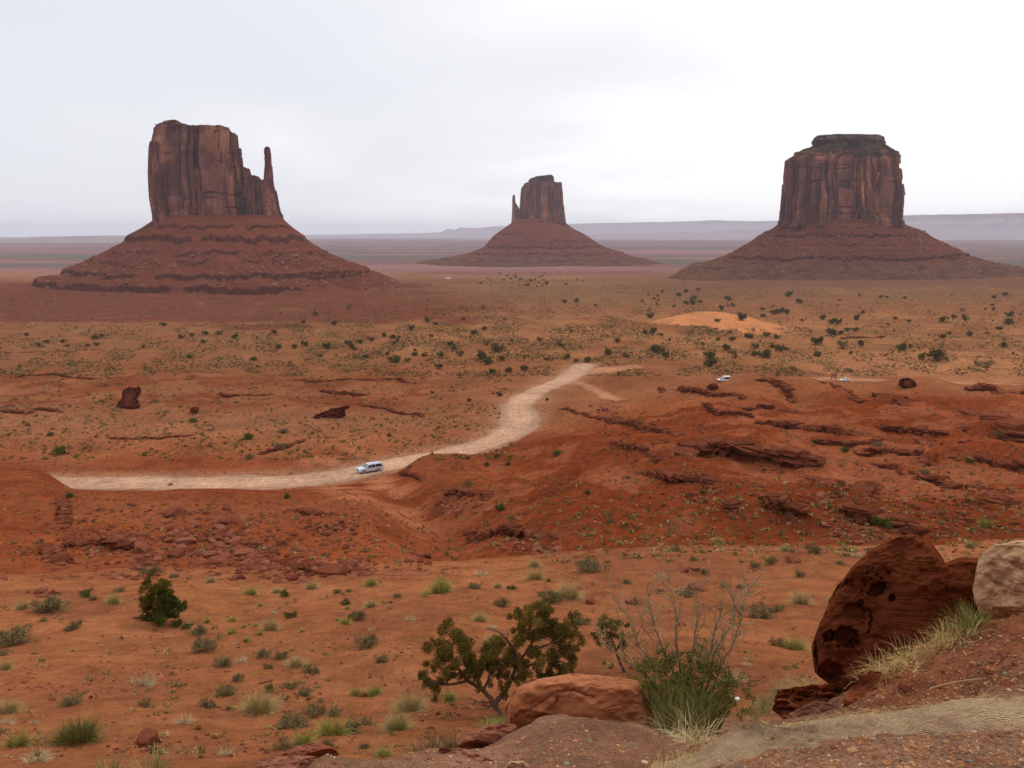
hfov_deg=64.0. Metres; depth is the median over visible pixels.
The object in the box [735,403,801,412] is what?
rock ledge
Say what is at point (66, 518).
rock ledge
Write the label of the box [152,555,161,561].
rock
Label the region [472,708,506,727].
grass clump
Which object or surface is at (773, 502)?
rock ledge
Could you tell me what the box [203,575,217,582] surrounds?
grass tuft
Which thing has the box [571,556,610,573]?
sage shrub
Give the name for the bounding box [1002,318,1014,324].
juniper shrub
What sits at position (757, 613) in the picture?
sage shrub
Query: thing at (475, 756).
rock slab
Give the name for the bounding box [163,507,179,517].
rock
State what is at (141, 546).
rock
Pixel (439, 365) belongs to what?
juniper shrub
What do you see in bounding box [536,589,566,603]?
sage shrub
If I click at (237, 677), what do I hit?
sage shrub
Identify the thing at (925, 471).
sage shrub
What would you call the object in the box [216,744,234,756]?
dead brush
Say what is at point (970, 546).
sage shrub
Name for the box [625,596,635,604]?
rock
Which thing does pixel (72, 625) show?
sage shrub
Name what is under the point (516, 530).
rock ledge
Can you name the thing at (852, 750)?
gravel
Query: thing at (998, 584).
boulder
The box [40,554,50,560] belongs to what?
rock
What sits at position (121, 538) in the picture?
rock
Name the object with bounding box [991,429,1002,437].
sage shrub
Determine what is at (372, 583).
grass tuft
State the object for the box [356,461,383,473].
passenger wagon
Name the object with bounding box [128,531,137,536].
rock
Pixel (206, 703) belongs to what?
sage shrub
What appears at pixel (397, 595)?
sage shrub
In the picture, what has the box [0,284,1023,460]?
scrub
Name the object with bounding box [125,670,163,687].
dead brush
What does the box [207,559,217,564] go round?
rock
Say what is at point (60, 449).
green shrub
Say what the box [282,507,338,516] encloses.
rock ledge
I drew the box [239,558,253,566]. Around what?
rock
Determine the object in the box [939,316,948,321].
juniper shrub
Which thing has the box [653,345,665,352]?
juniper shrub
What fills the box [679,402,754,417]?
rock ledge
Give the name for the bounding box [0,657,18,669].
grass tuft
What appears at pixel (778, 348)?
juniper shrub
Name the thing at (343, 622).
grass tuft
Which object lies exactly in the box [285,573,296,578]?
rock
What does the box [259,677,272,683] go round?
rock
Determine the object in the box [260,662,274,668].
desert shrub
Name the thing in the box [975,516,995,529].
grass tuft
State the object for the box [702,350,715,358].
juniper shrub
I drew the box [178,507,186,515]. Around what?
rock
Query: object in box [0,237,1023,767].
ground
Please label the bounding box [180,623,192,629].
green shrub
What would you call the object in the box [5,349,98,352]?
rock ledge
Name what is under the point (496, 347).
juniper shrub
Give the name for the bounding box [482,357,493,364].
juniper shrub
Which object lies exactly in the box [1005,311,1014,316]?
juniper shrub
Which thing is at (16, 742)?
grass tuft
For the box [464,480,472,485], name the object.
sage shrub
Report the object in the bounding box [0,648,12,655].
sage shrub
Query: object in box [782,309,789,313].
juniper shrub
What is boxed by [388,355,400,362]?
green shrub
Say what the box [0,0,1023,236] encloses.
sky
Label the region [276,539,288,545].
rock
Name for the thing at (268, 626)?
grass tuft
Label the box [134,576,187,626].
green bush
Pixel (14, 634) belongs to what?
sage shrub
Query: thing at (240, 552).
rock
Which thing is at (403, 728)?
grass tuft
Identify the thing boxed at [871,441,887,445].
sage shrub
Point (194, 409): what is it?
rock outcrop
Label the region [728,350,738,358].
desert shrub
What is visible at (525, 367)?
juniper shrub
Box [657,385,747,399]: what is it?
rock ledge
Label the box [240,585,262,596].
grass tuft
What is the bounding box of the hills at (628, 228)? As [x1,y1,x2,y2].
[304,213,1023,237]
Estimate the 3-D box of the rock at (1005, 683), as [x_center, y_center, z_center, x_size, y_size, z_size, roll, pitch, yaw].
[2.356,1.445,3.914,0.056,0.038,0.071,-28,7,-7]
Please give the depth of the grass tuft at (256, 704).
17.89 m
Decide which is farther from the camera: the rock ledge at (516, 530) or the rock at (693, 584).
the rock ledge at (516, 530)
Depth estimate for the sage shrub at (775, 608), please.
30.51 m
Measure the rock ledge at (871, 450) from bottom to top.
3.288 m
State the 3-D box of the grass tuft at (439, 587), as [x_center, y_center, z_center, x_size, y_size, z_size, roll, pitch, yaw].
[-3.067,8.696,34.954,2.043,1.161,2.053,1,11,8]
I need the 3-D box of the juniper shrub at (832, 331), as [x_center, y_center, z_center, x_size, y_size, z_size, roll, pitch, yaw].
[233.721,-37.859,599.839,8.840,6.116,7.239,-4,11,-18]
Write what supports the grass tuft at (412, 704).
on the ground at (28, 263)
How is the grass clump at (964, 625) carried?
on the ground at (28, 263)
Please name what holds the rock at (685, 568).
on the ground at (28, 263)
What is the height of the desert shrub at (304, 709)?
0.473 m
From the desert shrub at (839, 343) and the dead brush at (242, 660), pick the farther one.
the desert shrub at (839, 343)
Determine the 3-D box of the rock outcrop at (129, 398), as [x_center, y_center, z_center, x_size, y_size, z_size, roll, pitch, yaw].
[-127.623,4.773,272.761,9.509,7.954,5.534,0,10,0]
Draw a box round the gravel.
[310,629,1023,767]
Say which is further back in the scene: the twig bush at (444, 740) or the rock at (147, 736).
the rock at (147, 736)
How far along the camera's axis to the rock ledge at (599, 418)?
221.93 m
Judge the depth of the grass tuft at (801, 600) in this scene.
32.74 m
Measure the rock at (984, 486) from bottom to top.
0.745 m
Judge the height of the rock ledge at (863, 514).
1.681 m
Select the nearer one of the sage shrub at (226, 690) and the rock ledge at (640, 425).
the sage shrub at (226, 690)
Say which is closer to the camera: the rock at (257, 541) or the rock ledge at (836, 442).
the rock at (257, 541)
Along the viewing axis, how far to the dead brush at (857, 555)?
43.11 m
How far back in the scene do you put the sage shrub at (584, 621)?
28.01 m
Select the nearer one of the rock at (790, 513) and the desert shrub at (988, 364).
the rock at (790, 513)
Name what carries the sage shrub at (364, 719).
on the ground at (28, 263)
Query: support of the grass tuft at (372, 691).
on the ground at (28, 263)
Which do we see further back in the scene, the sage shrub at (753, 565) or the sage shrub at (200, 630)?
the sage shrub at (753, 565)
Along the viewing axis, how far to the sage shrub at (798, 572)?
39.35 m
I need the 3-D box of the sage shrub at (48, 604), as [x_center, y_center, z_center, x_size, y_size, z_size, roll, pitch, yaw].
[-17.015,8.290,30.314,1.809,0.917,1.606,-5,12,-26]
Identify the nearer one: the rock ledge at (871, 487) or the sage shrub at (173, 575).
the sage shrub at (173, 575)
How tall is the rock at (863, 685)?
0.421 m
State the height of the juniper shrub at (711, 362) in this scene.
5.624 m
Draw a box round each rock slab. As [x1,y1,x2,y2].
[255,756,318,767]
[281,742,338,756]
[438,748,493,761]
[457,724,516,748]
[505,761,528,767]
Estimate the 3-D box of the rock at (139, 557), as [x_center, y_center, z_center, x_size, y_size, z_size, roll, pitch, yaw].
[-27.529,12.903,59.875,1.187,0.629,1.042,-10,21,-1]
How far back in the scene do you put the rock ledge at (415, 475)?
154.12 m
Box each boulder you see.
[504,674,658,728]
[812,532,979,687]
[973,540,1023,621]
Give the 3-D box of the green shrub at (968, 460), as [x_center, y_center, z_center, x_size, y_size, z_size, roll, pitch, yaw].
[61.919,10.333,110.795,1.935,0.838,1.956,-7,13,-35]
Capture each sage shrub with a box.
[0,623,41,646]
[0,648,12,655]
[29,594,76,614]
[56,690,87,707]
[63,619,83,630]
[88,595,98,600]
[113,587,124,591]
[137,565,163,576]
[169,571,181,577]
[183,625,208,635]
[188,633,222,652]
[196,697,216,707]
[211,653,238,668]
[213,683,238,697]
[231,673,244,682]
[244,452,255,460]
[252,648,271,658]
[272,707,317,729]
[273,649,290,660]
[274,442,285,449]
[278,428,289,433]
[295,686,314,696]
[300,663,319,674]
[321,737,336,746]
[326,705,344,716]
[333,588,341,593]
[334,715,363,734]
[348,610,368,620]
[353,630,385,649]
[356,716,377,724]
[357,743,369,748]
[374,654,389,662]
[392,593,401,597]
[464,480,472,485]
[468,581,483,588]
[493,598,513,607]
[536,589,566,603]
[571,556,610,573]
[573,612,591,625]
[619,578,631,583]
[628,598,640,604]
[667,544,679,550]
[675,588,694,597]
[690,556,698,560]
[697,568,711,574]
[739,600,775,618]
[748,560,761,568]
[763,555,778,564]
[767,604,785,612]
[794,569,806,577]
[804,544,821,553]
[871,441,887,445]
[918,469,930,473]
[965,544,975,548]
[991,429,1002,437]
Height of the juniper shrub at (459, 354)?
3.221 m
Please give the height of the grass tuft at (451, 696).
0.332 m
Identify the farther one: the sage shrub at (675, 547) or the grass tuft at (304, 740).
the sage shrub at (675, 547)
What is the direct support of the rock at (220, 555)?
on the ground at (28, 263)
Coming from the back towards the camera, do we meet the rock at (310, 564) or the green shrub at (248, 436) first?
the green shrub at (248, 436)
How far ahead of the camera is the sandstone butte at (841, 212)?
1697.56 m
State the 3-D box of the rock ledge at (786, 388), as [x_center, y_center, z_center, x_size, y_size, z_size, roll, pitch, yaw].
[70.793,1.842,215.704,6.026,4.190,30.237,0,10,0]
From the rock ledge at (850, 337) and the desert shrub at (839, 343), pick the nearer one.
the desert shrub at (839, 343)
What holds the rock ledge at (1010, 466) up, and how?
on the ground at (28, 263)
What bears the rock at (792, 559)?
on the ground at (28, 263)
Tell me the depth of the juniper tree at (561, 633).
17.28 m
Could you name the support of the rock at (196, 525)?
on the ground at (28, 263)
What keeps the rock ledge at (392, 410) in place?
on the ground at (28, 263)
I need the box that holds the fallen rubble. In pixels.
[0,401,1021,597]
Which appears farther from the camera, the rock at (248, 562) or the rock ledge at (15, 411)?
the rock ledge at (15, 411)
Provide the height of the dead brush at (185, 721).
0.474 m
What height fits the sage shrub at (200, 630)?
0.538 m
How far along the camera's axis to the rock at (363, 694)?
19.54 m
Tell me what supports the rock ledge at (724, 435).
on the ground at (28, 263)
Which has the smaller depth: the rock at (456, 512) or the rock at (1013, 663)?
the rock at (1013, 663)
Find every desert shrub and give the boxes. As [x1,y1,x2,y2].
[133,696,155,707]
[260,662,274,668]
[268,734,297,752]
[280,679,300,690]
[301,697,332,718]
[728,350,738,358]
[767,634,787,647]
[835,340,849,348]
[977,360,996,367]
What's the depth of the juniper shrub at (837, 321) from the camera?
747.16 m
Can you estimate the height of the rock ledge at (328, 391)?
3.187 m
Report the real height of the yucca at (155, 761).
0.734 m
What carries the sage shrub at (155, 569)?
on the ground at (28, 263)
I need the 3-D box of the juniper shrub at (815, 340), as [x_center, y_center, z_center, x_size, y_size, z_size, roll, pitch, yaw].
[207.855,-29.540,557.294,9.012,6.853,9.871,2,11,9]
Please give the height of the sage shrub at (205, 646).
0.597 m
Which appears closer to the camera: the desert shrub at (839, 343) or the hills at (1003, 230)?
the desert shrub at (839, 343)
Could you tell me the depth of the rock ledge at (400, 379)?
337.57 m
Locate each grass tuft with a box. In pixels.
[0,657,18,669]
[0,694,27,714]
[0,723,42,748]
[10,599,33,610]
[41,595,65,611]
[102,591,122,605]
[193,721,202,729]
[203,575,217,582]
[224,615,238,621]
[226,627,237,634]
[229,684,288,717]
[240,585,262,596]
[257,616,281,631]
[268,585,282,592]
[283,654,306,667]
[287,727,322,745]
[303,580,321,589]
[311,710,356,737]
[338,616,352,624]
[345,686,361,696]
[361,598,378,608]
[362,684,386,697]
[363,575,381,586]
[371,743,397,757]
[376,705,415,731]
[386,719,406,731]
[387,685,436,712]
[420,572,458,593]
[438,688,459,702]
[469,609,490,622]
[479,631,497,642]
[491,580,505,587]
[522,564,548,579]
[528,557,545,567]
[550,579,588,600]
[710,536,725,543]
[779,544,789,551]
[779,634,810,650]
[783,587,815,604]
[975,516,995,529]
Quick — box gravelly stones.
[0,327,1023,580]
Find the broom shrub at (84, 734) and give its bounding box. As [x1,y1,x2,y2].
[40,710,111,748]
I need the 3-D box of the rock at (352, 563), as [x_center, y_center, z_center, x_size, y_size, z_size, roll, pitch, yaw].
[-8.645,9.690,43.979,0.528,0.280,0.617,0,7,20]
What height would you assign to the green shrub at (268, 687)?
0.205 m
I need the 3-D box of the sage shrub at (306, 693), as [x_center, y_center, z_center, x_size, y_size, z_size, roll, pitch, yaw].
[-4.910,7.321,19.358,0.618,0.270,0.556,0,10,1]
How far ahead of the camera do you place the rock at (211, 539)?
69.11 m
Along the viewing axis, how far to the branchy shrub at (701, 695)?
7.00 m
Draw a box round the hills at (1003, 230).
[587,221,1023,239]
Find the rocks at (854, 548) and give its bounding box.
[0,388,1023,562]
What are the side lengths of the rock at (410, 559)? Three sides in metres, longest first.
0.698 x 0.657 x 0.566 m
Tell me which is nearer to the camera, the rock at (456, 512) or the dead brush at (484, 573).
the dead brush at (484, 573)
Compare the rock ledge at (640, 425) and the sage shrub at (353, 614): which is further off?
the rock ledge at (640, 425)
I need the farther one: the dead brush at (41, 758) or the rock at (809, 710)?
the dead brush at (41, 758)
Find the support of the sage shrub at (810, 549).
on the ground at (28, 263)
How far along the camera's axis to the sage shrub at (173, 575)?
41.42 m
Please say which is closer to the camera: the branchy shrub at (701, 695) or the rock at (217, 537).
the branchy shrub at (701, 695)
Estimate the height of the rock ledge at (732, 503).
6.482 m
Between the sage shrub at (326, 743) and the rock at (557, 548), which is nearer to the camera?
the sage shrub at (326, 743)
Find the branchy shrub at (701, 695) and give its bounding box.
[588,562,778,731]
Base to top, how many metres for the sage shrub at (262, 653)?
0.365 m
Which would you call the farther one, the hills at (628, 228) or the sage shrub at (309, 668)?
the hills at (628, 228)
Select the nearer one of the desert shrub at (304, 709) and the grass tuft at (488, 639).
the desert shrub at (304, 709)
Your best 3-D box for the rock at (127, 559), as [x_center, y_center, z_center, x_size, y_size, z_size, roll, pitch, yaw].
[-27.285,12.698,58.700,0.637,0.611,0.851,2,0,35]
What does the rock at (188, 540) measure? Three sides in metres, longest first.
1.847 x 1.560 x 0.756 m
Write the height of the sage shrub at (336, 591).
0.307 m
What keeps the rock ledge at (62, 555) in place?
on the ground at (28, 263)
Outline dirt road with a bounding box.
[52,363,596,490]
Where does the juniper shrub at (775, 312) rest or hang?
on the ground at (28, 263)
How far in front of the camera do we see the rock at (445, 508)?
112.99 m
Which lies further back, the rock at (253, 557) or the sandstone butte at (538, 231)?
the sandstone butte at (538, 231)
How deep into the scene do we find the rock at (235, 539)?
64.28 m
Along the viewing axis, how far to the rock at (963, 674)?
4.14 m
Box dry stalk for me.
[929,678,985,688]
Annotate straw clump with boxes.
[634,696,725,746]
[764,667,824,697]
[844,616,989,688]
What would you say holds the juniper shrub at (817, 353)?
on the ground at (28, 263)
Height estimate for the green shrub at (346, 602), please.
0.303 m
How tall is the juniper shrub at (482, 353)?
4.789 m
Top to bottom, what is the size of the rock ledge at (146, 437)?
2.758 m
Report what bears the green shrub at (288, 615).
on the ground at (28, 263)
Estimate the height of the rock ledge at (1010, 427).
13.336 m
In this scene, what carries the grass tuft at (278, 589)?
on the ground at (28, 263)
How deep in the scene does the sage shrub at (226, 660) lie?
22.14 m
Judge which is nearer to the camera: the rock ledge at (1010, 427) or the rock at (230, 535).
the rock at (230, 535)
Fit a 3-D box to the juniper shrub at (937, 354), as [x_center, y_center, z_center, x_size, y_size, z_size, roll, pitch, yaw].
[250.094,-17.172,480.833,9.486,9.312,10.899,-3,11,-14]
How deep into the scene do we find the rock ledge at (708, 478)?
96.43 m
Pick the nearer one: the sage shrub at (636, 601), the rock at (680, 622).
the rock at (680, 622)
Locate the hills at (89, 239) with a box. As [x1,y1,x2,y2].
[0,235,125,242]
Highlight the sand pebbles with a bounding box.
[0,563,830,757]
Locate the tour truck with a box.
[717,376,730,381]
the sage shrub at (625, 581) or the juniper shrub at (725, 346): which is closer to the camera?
the sage shrub at (625, 581)
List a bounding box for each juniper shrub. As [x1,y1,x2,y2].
[322,342,330,347]
[424,316,432,321]
[434,363,442,368]
[456,350,463,355]
[475,351,486,359]
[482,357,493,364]
[491,343,504,350]
[520,365,528,370]
[604,348,611,354]
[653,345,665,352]
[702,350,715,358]
[702,356,718,366]
[722,343,730,349]
[736,312,746,320]
[756,349,771,357]
[769,309,779,314]
[774,344,784,351]
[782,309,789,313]
[785,291,792,296]
[810,336,823,344]
[813,351,820,356]
[825,328,836,335]
[833,318,842,323]
[857,339,863,345]
[896,343,913,349]
[918,352,928,358]
[926,347,948,361]
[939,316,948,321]
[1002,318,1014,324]
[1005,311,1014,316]
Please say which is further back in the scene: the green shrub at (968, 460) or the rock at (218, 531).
the green shrub at (968, 460)
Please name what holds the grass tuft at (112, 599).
on the ground at (28, 263)
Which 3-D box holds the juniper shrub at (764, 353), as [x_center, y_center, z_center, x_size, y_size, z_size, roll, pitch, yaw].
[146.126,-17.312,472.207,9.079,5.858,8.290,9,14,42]
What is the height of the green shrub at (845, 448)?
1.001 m
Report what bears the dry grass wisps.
on the ground at (28, 263)
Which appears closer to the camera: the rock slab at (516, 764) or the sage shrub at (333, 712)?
the rock slab at (516, 764)
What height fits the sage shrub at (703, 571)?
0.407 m
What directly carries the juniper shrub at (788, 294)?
on the ground at (28, 263)
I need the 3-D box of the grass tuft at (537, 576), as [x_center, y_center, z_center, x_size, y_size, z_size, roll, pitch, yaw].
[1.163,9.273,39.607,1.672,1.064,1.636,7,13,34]
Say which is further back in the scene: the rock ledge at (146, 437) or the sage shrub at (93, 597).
the rock ledge at (146, 437)
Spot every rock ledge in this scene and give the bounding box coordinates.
[0,407,64,413]
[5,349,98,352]
[14,373,100,379]
[36,543,76,563]
[54,497,73,524]
[62,534,157,555]
[106,434,195,439]
[199,392,273,397]
[256,439,305,454]
[280,556,365,574]
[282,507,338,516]
[287,377,411,383]
[319,389,369,395]
[356,403,424,416]
[398,470,427,481]
[443,487,494,500]
[462,521,570,543]
[559,407,613,424]
[609,416,685,437]
[609,440,664,462]
[635,469,766,489]
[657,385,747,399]
[660,491,740,508]
[662,437,826,468]
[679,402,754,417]
[714,434,785,442]
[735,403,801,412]
[745,491,809,513]
[754,419,864,435]
[755,378,799,402]
[793,474,884,493]
[812,437,883,447]
[818,381,866,402]
[837,502,927,535]
[843,335,885,338]
[853,443,937,466]
[869,462,920,474]
[871,393,1023,442]
[875,423,949,435]
[913,473,982,489]
[939,494,1023,510]
[945,453,1023,471]
[964,383,1023,394]
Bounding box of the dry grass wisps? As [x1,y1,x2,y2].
[0,567,816,757]
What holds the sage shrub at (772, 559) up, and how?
on the ground at (28, 263)
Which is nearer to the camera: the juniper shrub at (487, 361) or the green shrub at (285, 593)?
the green shrub at (285, 593)
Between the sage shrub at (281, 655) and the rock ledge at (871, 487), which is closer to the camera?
the sage shrub at (281, 655)
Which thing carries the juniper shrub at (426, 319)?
on the ground at (28, 263)
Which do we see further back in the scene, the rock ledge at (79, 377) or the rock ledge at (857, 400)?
the rock ledge at (79, 377)
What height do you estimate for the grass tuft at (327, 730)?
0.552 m
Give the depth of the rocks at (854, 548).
68.66 m
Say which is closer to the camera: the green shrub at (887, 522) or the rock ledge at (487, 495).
the green shrub at (887, 522)
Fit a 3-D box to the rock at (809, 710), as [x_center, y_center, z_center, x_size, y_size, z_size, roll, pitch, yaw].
[1.776,2.013,4.862,0.434,0.345,0.292,0,10,0]
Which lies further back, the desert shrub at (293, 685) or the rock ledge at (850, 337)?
the rock ledge at (850, 337)
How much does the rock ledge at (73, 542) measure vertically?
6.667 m
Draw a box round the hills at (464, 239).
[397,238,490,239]
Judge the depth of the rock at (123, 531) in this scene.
72.45 m
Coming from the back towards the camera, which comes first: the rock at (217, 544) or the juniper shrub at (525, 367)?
the juniper shrub at (525, 367)
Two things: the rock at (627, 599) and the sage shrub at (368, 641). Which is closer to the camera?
the sage shrub at (368, 641)
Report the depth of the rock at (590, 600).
33.26 m
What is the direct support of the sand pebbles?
on the ground at (28, 263)
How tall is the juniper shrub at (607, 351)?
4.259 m
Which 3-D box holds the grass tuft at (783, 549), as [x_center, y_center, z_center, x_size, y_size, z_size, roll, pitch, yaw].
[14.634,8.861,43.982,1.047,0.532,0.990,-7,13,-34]
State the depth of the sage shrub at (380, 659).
22.30 m
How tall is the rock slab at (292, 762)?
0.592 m
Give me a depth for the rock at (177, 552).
61.98 m
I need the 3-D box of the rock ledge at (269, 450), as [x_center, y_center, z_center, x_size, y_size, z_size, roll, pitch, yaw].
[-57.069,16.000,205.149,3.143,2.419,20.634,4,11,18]
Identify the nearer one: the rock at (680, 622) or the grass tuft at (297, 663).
the grass tuft at (297, 663)
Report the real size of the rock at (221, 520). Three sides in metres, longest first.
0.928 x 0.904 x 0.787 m
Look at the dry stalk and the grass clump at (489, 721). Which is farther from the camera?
the grass clump at (489, 721)
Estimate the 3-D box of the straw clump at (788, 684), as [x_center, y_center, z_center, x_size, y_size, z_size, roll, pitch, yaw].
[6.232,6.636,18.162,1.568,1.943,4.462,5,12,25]
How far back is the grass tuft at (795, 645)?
24.76 m
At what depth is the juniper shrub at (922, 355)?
484.97 m
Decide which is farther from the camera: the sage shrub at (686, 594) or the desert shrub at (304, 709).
the sage shrub at (686, 594)
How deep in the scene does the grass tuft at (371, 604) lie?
33.11 m
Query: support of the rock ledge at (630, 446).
on the ground at (28, 263)
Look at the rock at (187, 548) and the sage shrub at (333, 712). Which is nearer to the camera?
the sage shrub at (333, 712)
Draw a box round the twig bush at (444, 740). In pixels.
[398,721,465,754]
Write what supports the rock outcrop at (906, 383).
on the ground at (28, 263)
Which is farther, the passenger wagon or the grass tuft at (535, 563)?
the passenger wagon
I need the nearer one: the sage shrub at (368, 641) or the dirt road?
the sage shrub at (368, 641)
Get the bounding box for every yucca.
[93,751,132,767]
[129,737,181,767]
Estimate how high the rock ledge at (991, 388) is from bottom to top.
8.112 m
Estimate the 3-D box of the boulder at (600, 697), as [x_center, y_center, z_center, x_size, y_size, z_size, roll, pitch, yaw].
[0.635,2.948,7.235,1.410,1.125,0.868,0,10,0]
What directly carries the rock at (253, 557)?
on the ground at (28, 263)
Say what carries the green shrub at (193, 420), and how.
on the ground at (28, 263)
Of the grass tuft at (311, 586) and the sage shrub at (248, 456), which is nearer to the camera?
the grass tuft at (311, 586)
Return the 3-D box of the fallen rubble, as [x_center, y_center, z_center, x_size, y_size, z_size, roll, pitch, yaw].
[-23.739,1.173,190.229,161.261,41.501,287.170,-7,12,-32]
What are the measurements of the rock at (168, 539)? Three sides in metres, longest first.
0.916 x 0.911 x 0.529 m
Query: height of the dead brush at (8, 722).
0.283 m
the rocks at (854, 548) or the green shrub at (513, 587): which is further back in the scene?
the rocks at (854, 548)
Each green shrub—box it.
[51,445,71,454]
[65,491,74,497]
[78,588,93,597]
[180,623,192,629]
[187,418,197,422]
[242,432,254,439]
[262,683,274,693]
[278,589,288,596]
[282,611,297,618]
[340,598,349,604]
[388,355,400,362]
[494,503,506,510]
[506,585,517,589]
[551,450,563,455]
[841,446,853,451]
[869,515,891,528]
[965,457,974,463]
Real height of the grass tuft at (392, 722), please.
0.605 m
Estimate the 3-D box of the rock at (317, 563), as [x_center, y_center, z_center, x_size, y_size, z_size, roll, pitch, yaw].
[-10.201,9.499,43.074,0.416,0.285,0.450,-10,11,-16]
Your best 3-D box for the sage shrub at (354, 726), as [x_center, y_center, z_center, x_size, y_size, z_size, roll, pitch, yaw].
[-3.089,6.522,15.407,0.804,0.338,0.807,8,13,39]
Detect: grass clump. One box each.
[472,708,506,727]
[738,683,781,720]
[931,598,1011,636]
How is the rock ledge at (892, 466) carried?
on the ground at (28, 263)
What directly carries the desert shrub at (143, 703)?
on the ground at (28, 263)
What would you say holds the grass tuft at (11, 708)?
on the ground at (28, 263)
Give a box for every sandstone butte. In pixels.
[0,120,430,295]
[416,174,663,266]
[667,134,1023,280]
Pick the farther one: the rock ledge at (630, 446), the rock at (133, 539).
the rock ledge at (630, 446)
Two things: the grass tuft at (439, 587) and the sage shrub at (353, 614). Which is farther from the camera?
the grass tuft at (439, 587)
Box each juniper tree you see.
[408,600,586,717]
[589,613,630,671]
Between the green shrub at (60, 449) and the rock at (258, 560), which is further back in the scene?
the green shrub at (60, 449)
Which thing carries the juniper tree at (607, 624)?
on the ground at (28, 263)
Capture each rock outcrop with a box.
[116,387,140,408]
[190,406,198,413]
[313,405,349,418]
[706,383,718,388]
[898,378,916,387]
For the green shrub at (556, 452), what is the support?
on the ground at (28, 263)
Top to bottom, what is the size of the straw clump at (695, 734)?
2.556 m
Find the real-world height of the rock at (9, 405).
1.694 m
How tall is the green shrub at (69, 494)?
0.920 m
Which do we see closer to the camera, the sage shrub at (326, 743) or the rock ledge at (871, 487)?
the sage shrub at (326, 743)
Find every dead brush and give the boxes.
[0,715,15,723]
[15,743,58,763]
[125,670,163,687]
[170,713,197,723]
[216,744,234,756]
[231,655,249,663]
[401,615,418,620]
[474,567,487,576]
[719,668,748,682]
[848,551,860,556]
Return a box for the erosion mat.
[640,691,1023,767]
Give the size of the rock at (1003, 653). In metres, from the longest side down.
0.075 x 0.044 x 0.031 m
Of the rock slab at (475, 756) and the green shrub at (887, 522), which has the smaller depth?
the rock slab at (475, 756)
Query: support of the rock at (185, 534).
on the ground at (28, 263)
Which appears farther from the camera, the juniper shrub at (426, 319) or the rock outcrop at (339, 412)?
the juniper shrub at (426, 319)
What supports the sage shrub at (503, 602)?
on the ground at (28, 263)
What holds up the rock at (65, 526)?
on the ground at (28, 263)
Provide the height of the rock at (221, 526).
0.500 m
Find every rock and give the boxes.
[3,403,15,406]
[23,408,31,414]
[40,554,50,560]
[60,524,72,529]
[116,535,124,541]
[120,528,127,533]
[125,557,136,562]
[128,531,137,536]
[128,538,139,541]
[132,554,143,562]
[134,541,149,551]
[136,728,157,747]
[142,561,154,565]
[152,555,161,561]
[162,537,173,542]
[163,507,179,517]
[167,547,185,558]
[174,537,196,544]
[175,545,189,550]
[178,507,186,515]
[179,531,189,537]
[190,523,200,527]
[203,550,215,557]
[207,537,215,542]
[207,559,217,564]
[210,528,225,535]
[212,541,223,549]
[213,524,225,529]
[213,534,223,541]
[217,553,229,557]
[218,517,227,523]
[222,516,235,525]
[225,533,235,538]
[225,536,240,543]
[233,548,250,556]
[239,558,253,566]
[247,556,257,559]
[248,537,265,548]
[255,557,269,562]
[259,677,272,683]
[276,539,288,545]
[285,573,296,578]
[306,561,314,568]
[314,561,321,566]
[332,526,341,530]
[348,561,357,565]
[359,691,367,696]
[404,556,414,562]
[414,551,424,557]
[442,505,449,513]
[453,509,462,516]
[553,546,563,551]
[585,597,594,604]
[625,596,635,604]
[678,564,689,572]
[678,619,685,625]
[688,579,704,591]
[690,566,700,570]
[772,683,850,718]
[786,511,795,515]
[786,701,834,718]
[787,556,801,563]
[833,531,842,535]
[843,670,888,706]
[899,681,911,691]
[935,681,942,688]
[959,670,967,685]
[961,425,970,430]
[980,484,989,489]
[983,667,994,674]
[998,649,1009,660]
[1000,680,1011,686]
[1011,661,1020,666]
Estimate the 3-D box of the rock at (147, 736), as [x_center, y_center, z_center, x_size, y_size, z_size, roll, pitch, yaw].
[-6.263,6.146,14.040,0.367,0.314,0.467,-5,13,-11]
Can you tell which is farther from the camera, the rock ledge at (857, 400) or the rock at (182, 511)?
the rock ledge at (857, 400)
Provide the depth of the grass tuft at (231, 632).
25.94 m
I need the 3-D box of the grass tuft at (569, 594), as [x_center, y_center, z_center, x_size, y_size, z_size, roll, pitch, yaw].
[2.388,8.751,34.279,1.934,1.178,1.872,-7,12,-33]
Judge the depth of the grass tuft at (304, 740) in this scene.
14.02 m
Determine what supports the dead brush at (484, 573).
on the ground at (28, 263)
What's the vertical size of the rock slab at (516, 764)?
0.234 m
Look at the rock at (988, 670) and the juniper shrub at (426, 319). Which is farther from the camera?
the juniper shrub at (426, 319)
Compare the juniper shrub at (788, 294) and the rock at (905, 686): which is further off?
the juniper shrub at (788, 294)

